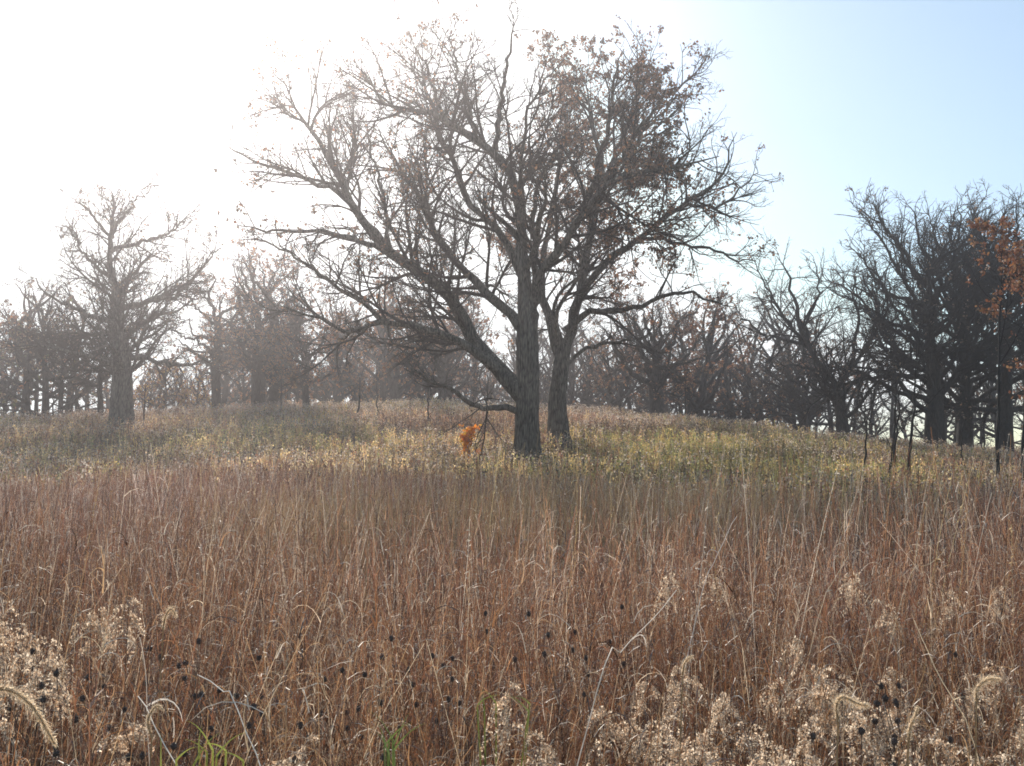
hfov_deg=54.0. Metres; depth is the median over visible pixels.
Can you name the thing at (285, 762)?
goldenrod
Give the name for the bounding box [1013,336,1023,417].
background tree
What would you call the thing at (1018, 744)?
goldenrod
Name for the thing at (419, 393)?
background tree
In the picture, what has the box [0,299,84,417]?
background tree
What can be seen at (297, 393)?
background tree
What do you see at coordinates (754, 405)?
background tree
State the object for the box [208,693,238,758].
coneflower
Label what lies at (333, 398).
background tree
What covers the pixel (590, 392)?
background tree
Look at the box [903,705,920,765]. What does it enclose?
foxtail grass
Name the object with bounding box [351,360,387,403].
background tree
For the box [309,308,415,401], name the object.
background tree
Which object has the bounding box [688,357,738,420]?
background tree
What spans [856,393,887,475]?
sapling
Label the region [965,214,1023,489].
sapling
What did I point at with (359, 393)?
sapling
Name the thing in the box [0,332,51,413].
background tree
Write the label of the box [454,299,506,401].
background tree
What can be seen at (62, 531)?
prairie grass
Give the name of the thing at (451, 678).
coneflower
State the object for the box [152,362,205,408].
background tree
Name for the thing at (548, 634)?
coneflower
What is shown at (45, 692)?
goldenrod
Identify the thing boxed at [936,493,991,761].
dry stalk
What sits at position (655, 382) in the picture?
crest tree
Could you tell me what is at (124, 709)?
coneflower
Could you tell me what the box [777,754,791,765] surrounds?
goldenrod
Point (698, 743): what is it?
goldenrod
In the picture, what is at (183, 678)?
coneflower
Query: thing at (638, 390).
background tree
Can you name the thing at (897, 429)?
sapling
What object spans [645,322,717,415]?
background tree
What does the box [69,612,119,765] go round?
goldenrod
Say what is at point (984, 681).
foxtail grass
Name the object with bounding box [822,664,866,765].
goldenrod
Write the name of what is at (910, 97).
sky
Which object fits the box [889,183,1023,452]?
oak tree
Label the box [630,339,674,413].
background tree
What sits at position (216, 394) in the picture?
crest tree
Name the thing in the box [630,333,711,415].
background tree
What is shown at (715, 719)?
goldenrod
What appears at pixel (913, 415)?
sapling
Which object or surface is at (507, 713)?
goldenrod
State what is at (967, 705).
goldenrod
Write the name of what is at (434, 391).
background tree
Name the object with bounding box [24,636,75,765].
goldenrod
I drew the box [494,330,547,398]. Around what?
background tree
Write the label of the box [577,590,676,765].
dry stalk
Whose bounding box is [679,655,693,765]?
foxtail grass
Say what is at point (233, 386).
background tree
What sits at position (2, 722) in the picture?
goldenrod
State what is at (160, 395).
background tree
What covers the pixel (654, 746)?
goldenrod
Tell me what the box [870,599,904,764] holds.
goldenrod
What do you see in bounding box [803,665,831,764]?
goldenrod
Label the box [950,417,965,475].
sapling
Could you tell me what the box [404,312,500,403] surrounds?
crest tree
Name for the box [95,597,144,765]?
goldenrod
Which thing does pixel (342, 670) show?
coneflower
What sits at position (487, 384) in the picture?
sapling
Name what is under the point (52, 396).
sapling
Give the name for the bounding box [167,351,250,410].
background tree
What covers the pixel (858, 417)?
background tree
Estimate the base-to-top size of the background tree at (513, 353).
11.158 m
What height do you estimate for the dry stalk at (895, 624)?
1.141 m
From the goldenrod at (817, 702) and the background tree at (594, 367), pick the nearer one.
the goldenrod at (817, 702)
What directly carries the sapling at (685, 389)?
on the ground at (460, 560)
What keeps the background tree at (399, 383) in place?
on the ground at (460, 560)
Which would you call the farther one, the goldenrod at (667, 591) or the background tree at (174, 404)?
the background tree at (174, 404)
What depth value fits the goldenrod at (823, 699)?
2.90 m
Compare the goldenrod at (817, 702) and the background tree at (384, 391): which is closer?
the goldenrod at (817, 702)
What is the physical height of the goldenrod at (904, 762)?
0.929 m
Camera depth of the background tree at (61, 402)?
56.45 m
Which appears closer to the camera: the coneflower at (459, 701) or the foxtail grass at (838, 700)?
the foxtail grass at (838, 700)
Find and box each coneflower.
[7,648,36,759]
[13,694,16,765]
[31,682,44,765]
[39,696,46,765]
[52,749,59,765]
[53,668,78,765]
[79,674,92,765]
[101,684,128,762]
[121,645,151,761]
[125,752,133,765]
[139,751,145,765]
[148,654,163,765]
[159,657,164,765]
[169,742,177,765]
[176,663,181,765]
[181,660,204,759]
[181,690,213,764]
[187,638,201,764]
[192,693,198,765]
[198,687,221,758]
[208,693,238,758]
[246,722,251,765]
[248,654,263,761]
[249,703,257,764]
[258,710,268,763]
[297,721,302,764]
[305,677,326,761]
[340,666,360,765]
[343,671,367,764]
[373,654,384,765]
[378,699,385,763]
[389,635,415,765]
[393,664,412,765]
[398,667,418,765]
[430,653,434,740]
[430,655,454,760]
[434,676,453,765]
[440,662,461,764]
[446,696,450,764]
[465,610,487,760]
[512,611,530,754]
[542,632,562,741]
[571,647,585,760]
[573,630,581,763]
[584,655,589,704]
[607,604,625,759]
[809,731,816,765]
[857,727,865,762]
[871,700,893,760]
[878,682,909,765]
[881,694,909,765]
[889,737,897,765]
[892,698,902,753]
[894,682,916,763]
[947,735,953,757]
[953,651,977,756]
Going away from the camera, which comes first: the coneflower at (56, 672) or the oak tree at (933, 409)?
the coneflower at (56, 672)
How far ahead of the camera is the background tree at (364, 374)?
76.66 m
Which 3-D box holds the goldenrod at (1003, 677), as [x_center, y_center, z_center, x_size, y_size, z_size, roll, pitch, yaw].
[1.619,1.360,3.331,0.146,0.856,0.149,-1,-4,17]
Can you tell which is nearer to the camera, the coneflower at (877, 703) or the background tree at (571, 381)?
the coneflower at (877, 703)
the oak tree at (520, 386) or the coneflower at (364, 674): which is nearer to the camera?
the coneflower at (364, 674)
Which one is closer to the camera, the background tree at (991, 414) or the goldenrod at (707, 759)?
the goldenrod at (707, 759)
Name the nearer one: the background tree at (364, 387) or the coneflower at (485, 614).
the coneflower at (485, 614)
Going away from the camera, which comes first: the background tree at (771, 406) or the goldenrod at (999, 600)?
the goldenrod at (999, 600)
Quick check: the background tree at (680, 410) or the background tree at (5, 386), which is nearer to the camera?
the background tree at (5, 386)
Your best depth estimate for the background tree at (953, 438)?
64.37 m
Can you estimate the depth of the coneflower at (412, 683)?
3.02 m
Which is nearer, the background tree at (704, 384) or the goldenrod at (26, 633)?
the goldenrod at (26, 633)
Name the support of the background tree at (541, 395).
on the ground at (460, 560)
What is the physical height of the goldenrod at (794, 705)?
0.844 m
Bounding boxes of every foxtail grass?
[0,680,56,746]
[142,702,165,765]
[155,606,178,765]
[362,454,370,746]
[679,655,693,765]
[830,690,870,765]
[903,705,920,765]
[969,673,1001,765]
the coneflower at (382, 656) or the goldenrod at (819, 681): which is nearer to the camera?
the coneflower at (382, 656)
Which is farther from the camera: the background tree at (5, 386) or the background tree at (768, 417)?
the background tree at (768, 417)
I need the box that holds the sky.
[0,0,1023,450]
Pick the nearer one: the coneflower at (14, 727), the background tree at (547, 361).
the coneflower at (14, 727)
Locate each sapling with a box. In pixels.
[43,359,62,424]
[140,379,147,426]
[273,366,286,409]
[353,372,368,418]
[369,381,385,415]
[424,387,435,421]
[477,342,492,414]
[678,371,691,414]
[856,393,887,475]
[875,378,910,474]
[887,375,908,478]
[907,335,943,481]
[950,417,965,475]
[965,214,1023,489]
[975,236,1023,484]
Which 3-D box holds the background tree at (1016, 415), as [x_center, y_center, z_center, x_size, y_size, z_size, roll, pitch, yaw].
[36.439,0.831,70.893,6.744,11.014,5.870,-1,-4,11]
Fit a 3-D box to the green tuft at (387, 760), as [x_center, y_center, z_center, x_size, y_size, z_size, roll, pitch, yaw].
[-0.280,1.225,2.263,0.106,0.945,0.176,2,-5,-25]
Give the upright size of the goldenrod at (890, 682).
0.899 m
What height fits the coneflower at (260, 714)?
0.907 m
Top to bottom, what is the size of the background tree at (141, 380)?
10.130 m
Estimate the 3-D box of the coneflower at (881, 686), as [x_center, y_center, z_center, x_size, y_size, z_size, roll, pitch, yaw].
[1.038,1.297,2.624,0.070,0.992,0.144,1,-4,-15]
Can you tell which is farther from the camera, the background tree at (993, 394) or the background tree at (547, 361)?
the background tree at (547, 361)
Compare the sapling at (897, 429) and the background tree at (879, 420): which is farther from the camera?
the background tree at (879, 420)
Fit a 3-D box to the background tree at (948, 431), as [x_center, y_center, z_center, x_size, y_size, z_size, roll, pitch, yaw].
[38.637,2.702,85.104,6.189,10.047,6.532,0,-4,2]
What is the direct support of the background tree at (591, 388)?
on the ground at (460, 560)
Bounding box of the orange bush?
[459,424,481,467]
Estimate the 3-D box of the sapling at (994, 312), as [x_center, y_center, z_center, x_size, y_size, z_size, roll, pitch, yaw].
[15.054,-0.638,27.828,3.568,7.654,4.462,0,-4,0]
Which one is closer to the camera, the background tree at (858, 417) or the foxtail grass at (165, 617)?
the foxtail grass at (165, 617)
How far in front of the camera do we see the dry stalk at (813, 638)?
3.49 m
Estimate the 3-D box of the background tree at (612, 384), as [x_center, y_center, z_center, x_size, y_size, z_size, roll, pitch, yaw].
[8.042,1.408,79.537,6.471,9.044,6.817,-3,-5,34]
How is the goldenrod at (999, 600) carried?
on the ground at (460, 560)
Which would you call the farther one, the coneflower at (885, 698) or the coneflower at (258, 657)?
the coneflower at (258, 657)
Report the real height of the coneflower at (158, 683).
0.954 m
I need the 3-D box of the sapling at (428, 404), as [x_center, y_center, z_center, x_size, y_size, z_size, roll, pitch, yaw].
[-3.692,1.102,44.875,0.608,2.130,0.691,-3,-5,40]
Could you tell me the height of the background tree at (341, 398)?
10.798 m
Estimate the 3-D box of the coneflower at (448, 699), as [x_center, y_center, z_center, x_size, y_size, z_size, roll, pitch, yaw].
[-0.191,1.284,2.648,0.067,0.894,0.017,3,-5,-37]
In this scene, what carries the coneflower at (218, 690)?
on the ground at (460, 560)
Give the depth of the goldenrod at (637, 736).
2.86 m
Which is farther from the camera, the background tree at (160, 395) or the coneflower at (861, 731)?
the background tree at (160, 395)
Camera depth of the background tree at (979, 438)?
79.00 m
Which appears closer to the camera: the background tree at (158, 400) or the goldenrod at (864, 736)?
the goldenrod at (864, 736)
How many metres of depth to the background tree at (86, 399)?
73.84 m
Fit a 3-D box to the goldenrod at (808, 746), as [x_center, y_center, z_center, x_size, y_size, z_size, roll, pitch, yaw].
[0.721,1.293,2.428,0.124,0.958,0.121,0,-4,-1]
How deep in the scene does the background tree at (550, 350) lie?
76.09 m
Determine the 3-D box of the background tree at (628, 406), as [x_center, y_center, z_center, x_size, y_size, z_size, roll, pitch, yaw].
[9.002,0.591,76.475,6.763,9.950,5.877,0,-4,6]
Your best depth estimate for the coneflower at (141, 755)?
2.11 m
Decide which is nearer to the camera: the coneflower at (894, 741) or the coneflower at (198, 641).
the coneflower at (894, 741)
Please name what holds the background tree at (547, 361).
on the ground at (460, 560)
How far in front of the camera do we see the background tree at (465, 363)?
65.42 m
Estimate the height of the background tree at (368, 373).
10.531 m
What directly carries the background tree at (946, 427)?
on the ground at (460, 560)
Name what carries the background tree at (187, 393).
on the ground at (460, 560)
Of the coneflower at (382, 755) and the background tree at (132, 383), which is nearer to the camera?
the coneflower at (382, 755)
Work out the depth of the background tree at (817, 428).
96.38 m
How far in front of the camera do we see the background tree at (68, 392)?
59.63 m
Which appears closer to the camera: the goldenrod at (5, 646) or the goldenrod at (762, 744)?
the goldenrod at (762, 744)
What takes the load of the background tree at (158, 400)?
on the ground at (460, 560)
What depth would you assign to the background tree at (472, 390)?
87.37 m
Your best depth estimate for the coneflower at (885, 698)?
2.55 m
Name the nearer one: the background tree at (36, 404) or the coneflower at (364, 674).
the coneflower at (364, 674)
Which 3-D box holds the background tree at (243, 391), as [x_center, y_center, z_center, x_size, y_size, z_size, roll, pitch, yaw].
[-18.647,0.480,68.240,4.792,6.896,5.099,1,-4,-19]
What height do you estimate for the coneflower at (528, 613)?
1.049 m
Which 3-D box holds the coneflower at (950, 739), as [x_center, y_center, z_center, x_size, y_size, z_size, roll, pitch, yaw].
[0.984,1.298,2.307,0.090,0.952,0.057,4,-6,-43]
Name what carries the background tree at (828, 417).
on the ground at (460, 560)
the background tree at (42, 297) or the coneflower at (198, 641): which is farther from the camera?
the background tree at (42, 297)
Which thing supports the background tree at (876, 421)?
on the ground at (460, 560)
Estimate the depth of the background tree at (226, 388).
69.50 m
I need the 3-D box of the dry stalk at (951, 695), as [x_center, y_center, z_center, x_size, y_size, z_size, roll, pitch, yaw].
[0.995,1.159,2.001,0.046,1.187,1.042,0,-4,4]
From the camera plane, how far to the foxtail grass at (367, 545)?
4.96 m
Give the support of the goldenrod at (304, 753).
on the ground at (460, 560)
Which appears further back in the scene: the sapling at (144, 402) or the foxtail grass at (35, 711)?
the sapling at (144, 402)
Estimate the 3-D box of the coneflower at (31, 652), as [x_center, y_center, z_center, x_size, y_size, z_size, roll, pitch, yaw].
[-1.361,1.259,2.772,0.082,1.017,0.130,3,-5,-35]
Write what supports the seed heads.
on the ground at (460, 560)
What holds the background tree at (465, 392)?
on the ground at (460, 560)
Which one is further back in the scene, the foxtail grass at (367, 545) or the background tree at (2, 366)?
the background tree at (2, 366)
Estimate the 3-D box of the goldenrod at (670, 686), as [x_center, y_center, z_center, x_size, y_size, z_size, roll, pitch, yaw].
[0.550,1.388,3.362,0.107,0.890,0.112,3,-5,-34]
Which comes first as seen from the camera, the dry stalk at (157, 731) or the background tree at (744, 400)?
the dry stalk at (157, 731)
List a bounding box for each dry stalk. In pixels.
[138,696,174,762]
[139,637,182,762]
[197,674,260,765]
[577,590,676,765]
[666,516,736,765]
[785,556,847,752]
[864,548,945,765]
[906,474,951,738]
[914,620,983,765]
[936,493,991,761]
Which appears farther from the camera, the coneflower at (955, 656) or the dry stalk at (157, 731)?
the coneflower at (955, 656)
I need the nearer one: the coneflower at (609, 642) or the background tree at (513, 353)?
the coneflower at (609, 642)
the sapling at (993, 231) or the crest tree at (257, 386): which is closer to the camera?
the sapling at (993, 231)
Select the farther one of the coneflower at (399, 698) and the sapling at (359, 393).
the sapling at (359, 393)
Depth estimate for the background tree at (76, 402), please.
62.22 m
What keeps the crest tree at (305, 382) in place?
on the ground at (460, 560)
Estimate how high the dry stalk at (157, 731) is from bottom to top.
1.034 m
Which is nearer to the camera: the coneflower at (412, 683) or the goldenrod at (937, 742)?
the goldenrod at (937, 742)
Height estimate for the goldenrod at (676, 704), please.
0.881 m
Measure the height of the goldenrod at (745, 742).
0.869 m
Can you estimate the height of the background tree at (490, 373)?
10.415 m
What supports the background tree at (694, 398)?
on the ground at (460, 560)
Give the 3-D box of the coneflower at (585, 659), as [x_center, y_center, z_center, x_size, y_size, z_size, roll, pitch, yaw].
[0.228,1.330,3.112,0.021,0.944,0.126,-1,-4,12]
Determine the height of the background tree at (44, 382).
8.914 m
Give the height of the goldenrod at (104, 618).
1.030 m
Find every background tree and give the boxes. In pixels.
[0,273,88,419]
[0,278,110,414]
[0,294,108,419]
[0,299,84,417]
[0,309,30,408]
[0,315,82,416]
[0,317,33,407]
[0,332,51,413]
[0,334,22,411]
[0,346,53,415]
[31,275,110,412]
[38,346,109,411]
[56,329,139,411]
[65,357,137,412]
[92,355,152,402]
[133,349,186,409]
[133,351,191,409]
[133,356,177,413]
[134,362,164,410]
[137,374,193,413]
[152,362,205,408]
[156,361,206,408]
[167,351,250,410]
[176,361,216,409]
[178,363,210,407]
[184,354,210,407]
[191,310,250,408]
[207,371,250,408]
[220,346,267,407]
[221,319,292,405]
[236,303,372,405]
[266,332,304,405]
[267,295,376,405]
[289,303,373,403]
[298,286,382,404]
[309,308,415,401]
[326,335,398,403]
[328,265,454,402]
[339,311,428,403]
[348,364,413,402]
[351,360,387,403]
[360,350,416,403]
[370,290,492,404]
[379,354,435,402]
[385,329,460,402]
[389,281,498,400]
[453,366,493,403]
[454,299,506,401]
[456,363,497,403]
[458,346,509,402]
[469,375,505,402]
[477,322,548,403]
[488,342,542,400]
[491,304,551,402]
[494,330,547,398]
[505,328,552,405]
[510,317,552,403]
[513,328,605,411]
[538,325,581,397]
[539,349,567,402]
[542,316,606,407]
[544,333,614,406]
[552,319,608,409]
[561,323,628,403]
[567,358,639,411]
[568,327,650,411]
[575,346,625,407]
[576,366,615,405]
[580,298,652,413]
[590,330,675,415]
[611,301,708,412]
[614,349,648,413]
[624,273,764,417]
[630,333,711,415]
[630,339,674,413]
[633,284,742,418]
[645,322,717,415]
[662,338,744,419]
[663,337,690,415]
[683,347,750,420]
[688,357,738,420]
[689,332,789,423]
[703,351,738,418]
[704,322,760,420]
[710,295,782,423]
[711,350,784,426]
[715,309,796,426]
[722,302,801,423]
[731,306,864,428]
[739,356,788,427]
[742,279,871,435]
[757,316,866,429]
[762,347,824,426]
[781,333,871,434]
[810,384,849,433]
[826,334,889,433]
[834,379,911,437]
[847,381,868,432]
[858,389,899,437]
[859,356,910,437]
[873,372,924,440]
[897,376,954,438]
[919,361,989,442]
[923,366,996,445]
[946,346,1023,437]
[947,373,996,442]
[948,345,1022,447]
[972,373,994,448]
[977,350,1023,425]
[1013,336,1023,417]
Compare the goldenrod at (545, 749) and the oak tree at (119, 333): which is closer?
the goldenrod at (545, 749)
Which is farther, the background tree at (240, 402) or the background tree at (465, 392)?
the background tree at (465, 392)
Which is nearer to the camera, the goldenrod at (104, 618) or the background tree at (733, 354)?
the goldenrod at (104, 618)
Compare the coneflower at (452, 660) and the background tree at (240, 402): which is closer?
the coneflower at (452, 660)
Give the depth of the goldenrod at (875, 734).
2.75 m
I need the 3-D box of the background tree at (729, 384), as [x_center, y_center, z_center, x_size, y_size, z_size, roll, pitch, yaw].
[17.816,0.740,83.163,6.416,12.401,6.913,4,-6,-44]
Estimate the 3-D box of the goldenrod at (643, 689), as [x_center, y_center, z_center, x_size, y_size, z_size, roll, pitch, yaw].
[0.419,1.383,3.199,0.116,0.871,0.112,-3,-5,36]
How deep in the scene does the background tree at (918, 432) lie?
70.30 m
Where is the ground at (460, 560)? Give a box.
[0,414,1020,765]
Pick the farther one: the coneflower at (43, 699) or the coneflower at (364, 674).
the coneflower at (364, 674)
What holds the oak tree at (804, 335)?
on the ground at (460, 560)
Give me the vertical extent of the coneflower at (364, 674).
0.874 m
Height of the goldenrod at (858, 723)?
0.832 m
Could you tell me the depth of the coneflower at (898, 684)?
2.81 m
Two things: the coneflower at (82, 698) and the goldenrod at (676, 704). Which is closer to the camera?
the coneflower at (82, 698)
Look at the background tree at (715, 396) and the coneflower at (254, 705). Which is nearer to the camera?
the coneflower at (254, 705)
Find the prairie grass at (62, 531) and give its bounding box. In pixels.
[0,423,1023,765]
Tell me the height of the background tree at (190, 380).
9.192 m
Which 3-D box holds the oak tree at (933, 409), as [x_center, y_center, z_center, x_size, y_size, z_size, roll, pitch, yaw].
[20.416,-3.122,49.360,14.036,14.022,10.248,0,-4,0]
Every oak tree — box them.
[0,168,238,430]
[214,0,756,472]
[481,14,783,450]
[713,233,930,439]
[782,178,1023,449]
[860,177,1023,447]
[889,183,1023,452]
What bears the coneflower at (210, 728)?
on the ground at (460, 560)
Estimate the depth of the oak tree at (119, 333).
47.06 m
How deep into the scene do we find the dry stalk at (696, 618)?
3.91 m
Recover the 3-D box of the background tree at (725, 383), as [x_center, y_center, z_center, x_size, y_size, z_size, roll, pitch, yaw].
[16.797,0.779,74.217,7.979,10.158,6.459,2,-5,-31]
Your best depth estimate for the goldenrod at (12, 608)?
3.67 m
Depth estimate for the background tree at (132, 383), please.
87.75 m
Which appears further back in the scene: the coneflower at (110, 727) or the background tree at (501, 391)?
the background tree at (501, 391)
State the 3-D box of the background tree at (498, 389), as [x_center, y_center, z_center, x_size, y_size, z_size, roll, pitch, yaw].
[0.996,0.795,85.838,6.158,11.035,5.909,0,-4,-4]
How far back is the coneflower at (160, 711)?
3.12 m
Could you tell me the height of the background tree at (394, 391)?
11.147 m
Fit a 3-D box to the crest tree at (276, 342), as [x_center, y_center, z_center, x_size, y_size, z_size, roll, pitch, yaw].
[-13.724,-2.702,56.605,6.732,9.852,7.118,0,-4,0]
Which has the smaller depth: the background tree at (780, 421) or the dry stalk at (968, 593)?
the dry stalk at (968, 593)
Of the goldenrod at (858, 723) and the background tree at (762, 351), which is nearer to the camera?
the goldenrod at (858, 723)
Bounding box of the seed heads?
[0,396,1023,527]
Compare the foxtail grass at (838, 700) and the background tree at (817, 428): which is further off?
the background tree at (817, 428)
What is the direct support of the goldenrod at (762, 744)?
on the ground at (460, 560)
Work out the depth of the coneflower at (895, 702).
2.72 m
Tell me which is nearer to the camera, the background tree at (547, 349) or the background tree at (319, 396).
the background tree at (319, 396)
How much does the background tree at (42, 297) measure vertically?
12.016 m
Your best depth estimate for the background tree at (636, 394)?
88.54 m
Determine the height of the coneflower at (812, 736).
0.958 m
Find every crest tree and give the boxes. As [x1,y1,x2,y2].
[59,285,138,419]
[164,270,272,409]
[194,243,326,406]
[196,235,316,406]
[260,299,348,408]
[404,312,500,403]
[588,281,746,419]
[742,345,851,432]
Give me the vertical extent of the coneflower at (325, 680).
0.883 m
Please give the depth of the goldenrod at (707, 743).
2.61 m
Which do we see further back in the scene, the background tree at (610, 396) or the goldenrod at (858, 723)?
the background tree at (610, 396)
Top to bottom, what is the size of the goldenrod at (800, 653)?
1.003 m
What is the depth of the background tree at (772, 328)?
70.58 m
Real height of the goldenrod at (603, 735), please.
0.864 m
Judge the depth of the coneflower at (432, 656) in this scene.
3.10 m
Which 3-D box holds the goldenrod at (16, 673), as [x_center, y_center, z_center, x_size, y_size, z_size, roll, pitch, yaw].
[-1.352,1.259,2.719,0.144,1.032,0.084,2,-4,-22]
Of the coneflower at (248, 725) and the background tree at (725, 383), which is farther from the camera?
the background tree at (725, 383)
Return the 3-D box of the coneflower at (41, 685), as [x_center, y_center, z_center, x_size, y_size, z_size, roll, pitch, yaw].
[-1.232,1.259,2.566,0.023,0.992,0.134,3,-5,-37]
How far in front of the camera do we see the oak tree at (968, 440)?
51.75 m
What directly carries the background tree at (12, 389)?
on the ground at (460, 560)
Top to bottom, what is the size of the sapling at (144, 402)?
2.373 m
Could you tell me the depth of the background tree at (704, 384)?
64.87 m
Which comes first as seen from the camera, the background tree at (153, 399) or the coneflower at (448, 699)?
the coneflower at (448, 699)
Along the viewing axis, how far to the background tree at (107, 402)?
71.00 m
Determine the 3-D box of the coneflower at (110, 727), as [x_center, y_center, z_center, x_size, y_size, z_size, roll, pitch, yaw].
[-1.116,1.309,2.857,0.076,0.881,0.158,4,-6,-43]
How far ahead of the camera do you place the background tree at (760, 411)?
72.23 m
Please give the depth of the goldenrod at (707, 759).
2.31 m
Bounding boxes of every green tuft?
[160,721,244,765]
[368,710,422,765]
[476,691,529,765]
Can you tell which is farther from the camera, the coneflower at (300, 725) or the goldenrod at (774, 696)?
the goldenrod at (774, 696)
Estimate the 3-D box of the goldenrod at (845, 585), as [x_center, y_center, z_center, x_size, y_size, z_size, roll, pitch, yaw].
[1.497,1.337,4.417,0.141,1.015,0.144,0,-4,1]
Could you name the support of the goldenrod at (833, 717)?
on the ground at (460, 560)
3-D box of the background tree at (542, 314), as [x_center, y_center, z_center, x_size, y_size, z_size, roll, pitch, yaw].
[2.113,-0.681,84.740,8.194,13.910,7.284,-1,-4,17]
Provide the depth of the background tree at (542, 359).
71.47 m
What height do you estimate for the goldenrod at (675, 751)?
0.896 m
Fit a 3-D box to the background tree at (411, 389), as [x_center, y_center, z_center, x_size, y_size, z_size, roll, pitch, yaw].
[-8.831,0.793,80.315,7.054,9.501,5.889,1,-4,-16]
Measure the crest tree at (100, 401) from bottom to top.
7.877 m
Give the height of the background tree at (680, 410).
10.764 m
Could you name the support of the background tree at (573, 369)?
on the ground at (460, 560)
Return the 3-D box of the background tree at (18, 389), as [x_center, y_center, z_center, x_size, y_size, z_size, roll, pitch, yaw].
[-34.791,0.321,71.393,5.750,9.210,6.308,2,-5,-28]
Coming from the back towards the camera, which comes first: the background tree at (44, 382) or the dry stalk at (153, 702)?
the background tree at (44, 382)
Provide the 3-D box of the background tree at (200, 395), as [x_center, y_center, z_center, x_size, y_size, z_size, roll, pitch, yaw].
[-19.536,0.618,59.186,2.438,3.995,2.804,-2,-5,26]
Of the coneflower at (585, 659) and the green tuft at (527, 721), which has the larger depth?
the coneflower at (585, 659)
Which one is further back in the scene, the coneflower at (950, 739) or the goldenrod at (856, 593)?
the goldenrod at (856, 593)
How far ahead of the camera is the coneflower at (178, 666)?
3.01 m
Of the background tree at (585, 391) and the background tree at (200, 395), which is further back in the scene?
the background tree at (585, 391)
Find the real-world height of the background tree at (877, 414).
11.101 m
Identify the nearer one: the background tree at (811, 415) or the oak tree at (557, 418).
the oak tree at (557, 418)
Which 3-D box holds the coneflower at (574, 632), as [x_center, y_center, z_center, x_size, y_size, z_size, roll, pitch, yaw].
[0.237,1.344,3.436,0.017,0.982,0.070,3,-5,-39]
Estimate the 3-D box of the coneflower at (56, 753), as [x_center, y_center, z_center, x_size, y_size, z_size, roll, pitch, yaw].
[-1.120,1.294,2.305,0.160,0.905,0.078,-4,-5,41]
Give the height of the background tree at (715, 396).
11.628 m
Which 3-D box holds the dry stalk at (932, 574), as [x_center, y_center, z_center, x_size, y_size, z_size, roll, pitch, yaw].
[1.837,1.142,4.468,0.735,1.458,0.041,4,-6,-43]
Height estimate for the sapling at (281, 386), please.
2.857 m
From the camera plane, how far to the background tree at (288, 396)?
77.68 m
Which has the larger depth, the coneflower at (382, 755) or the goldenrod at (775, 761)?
the coneflower at (382, 755)
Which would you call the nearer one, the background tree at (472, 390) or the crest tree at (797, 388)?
the crest tree at (797, 388)
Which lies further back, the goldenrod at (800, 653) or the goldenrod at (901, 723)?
the goldenrod at (800, 653)
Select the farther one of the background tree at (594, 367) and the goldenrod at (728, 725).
the background tree at (594, 367)
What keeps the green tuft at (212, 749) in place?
on the ground at (460, 560)
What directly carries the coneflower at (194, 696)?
on the ground at (460, 560)
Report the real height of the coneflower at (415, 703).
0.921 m
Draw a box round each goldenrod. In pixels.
[0,600,20,741]
[0,622,17,765]
[0,654,46,764]
[0,671,18,755]
[4,623,39,763]
[13,650,73,765]
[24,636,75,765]
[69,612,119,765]
[80,604,120,765]
[94,720,155,765]
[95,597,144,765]
[265,754,303,765]
[289,729,319,765]
[475,678,532,765]
[518,730,561,765]
[582,703,629,765]
[609,718,651,765]
[627,679,665,751]
[632,715,684,765]
[646,724,696,765]
[650,572,684,739]
[661,665,691,761]
[661,676,697,765]
[667,742,715,765]
[668,728,721,765]
[670,676,709,737]
[683,728,712,765]
[696,574,731,760]
[706,692,740,764]
[707,694,740,754]
[726,719,767,765]
[734,733,779,765]
[747,745,785,765]
[758,676,800,750]
[774,754,819,765]
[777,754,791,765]
[780,635,811,755]
[785,683,832,763]
[789,714,835,765]
[795,681,849,765]
[799,683,851,757]
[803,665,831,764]
[821,692,866,752]
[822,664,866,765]
[829,709,886,765]
[834,572,867,761]
[841,697,881,765]
[843,573,861,751]
[858,705,902,765]
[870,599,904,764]
[873,667,911,760]
[874,706,922,763]
[890,746,925,765]
[915,727,974,765]
[935,588,966,725]
[940,688,990,765]
[961,671,1001,765]
[971,752,1013,765]
[977,586,1014,759]
[977,660,1022,765]
[1002,705,1023,765]
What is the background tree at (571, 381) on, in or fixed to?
on the ground at (460, 560)
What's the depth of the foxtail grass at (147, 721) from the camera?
2.05 m
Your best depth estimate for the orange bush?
33.83 m
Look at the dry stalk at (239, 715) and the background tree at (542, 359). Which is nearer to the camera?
the dry stalk at (239, 715)
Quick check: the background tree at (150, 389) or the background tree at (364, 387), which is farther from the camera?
the background tree at (364, 387)
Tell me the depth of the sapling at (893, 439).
31.90 m
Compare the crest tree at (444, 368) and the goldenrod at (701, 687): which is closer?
the goldenrod at (701, 687)
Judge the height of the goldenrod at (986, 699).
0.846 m
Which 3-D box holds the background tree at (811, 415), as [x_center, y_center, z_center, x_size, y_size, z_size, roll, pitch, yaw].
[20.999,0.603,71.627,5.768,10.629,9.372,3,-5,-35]
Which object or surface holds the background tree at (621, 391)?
on the ground at (460, 560)
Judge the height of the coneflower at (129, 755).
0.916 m
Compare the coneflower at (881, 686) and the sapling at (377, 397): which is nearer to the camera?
the coneflower at (881, 686)
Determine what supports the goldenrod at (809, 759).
on the ground at (460, 560)

